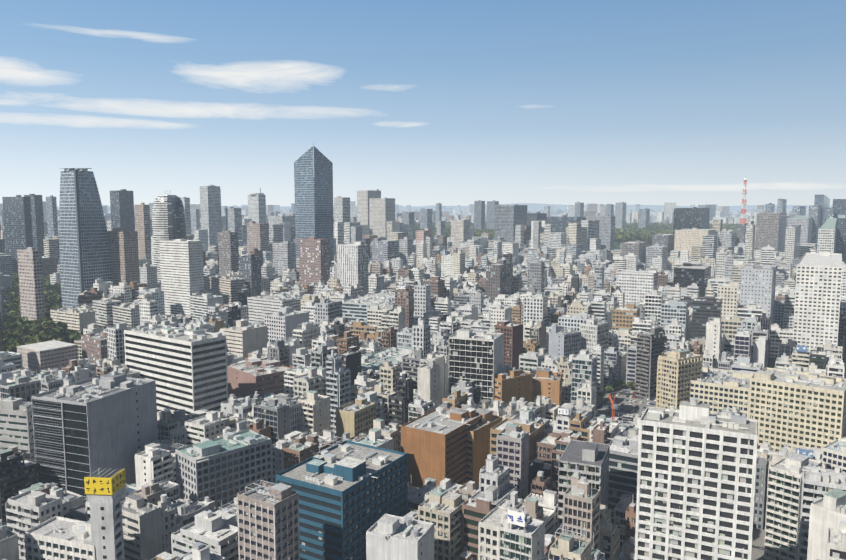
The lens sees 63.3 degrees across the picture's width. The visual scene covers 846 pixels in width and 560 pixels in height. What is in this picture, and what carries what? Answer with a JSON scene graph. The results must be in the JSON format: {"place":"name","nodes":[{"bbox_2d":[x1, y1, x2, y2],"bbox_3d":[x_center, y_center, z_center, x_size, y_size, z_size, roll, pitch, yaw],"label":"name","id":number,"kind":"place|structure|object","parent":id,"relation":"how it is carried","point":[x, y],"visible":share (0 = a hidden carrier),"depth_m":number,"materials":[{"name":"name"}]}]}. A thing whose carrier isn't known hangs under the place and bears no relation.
{"place":"outdoors","nodes":[
{"label":"outdoors","id":0,"kind":"place"},
{"bbox_2d":[0,0,845,205],"label":"sky","id":1,"kind":"structure","parent":0,"point":[415,102],"materials":[{"name":"blue"}]},
{"bbox_2d":[1,206,845,549],"bbox_3d":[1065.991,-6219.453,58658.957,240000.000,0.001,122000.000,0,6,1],"label":"ground","id":2,"kind":"structure","parent":0,"point":[771,364],"depth_m":579.83,"materials":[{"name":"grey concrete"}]},
{"bbox_2d":[1,221,737,404],"bbox_3d":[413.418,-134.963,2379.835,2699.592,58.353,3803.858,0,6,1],"label":"trees","id":3,"kind":"object","parent":2,"relation":"on","point":[20,331],"visible":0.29,"depth_m":874.47,"materials":[{"name":"green plant"}]},
{"bbox_2d":[0,201,808,223],"bbox_3d":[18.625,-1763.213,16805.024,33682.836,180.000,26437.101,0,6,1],"label":"city","id":4,"kind":"object","parent":2,"relation":"on","point":[724,213],"visible":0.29,"depth_m":7107.70,"materials":[{"name":"grey concrete"}]},
{"bbox_2d":[0,142,845,559],"bbox_3d":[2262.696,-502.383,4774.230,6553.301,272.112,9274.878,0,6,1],"label":"buildings","id":5,"kind":"structure","parent":2,"relation":"on","point":[696,476],"depth_m":413.11,"materials":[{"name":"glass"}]},
{"bbox_2d":[740,176,746,222],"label":"lattice tower","id":6,"kind":"structure","parent":5,"relation":"on","point":[743,197],"depth_m":1740.09,"materials":[{"name":"red metal"}]},
{"bbox_2d":[0,306,845,559],"bbox_3d":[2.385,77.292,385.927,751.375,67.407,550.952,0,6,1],"label":"city","id":7,"kind":"object","parent":2,"relation":"on","point":[394,368],"visible":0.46,"depth_m":363.84,"materials":[{"name":"grey concrete"}]},
{"bbox_2d":[0,211,845,377],"bbox_3d":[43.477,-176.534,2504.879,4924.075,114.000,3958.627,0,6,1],"label":"city","id":8,"kind":"object","parent":2,"relation":"on","point":[566,279],"visible":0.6,"depth_m":903.82,"materials":[{"name":"grey concrete"}]},
{"bbox_2d":[596,387,655,420],"bbox_3d":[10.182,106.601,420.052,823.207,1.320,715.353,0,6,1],"label":"vehicles","id":9,"kind":"object","parent":2,"relation":"on","point":[622,404],"visible":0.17,"depth_m":523.86,"materials":[{"name":"white metal"}]},
{"bbox_2d":[596,381,767,559],"bbox_3d":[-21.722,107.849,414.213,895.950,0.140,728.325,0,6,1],"label":"pavements","id":10,"kind":"structure","parent":2,"relation":"on","point":[758,537],"depth_m":511.51,"materials":[{"name":"grey concrete"}]},
{"bbox_2d":[57,203,832,208],"bbox_3d":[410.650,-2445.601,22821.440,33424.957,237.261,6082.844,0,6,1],"label":"mountains","id":11,"kind":"structure","parent":0,"point":[533,205],"depth_m":25311.34,"materials":[{"name":"blue stone"}]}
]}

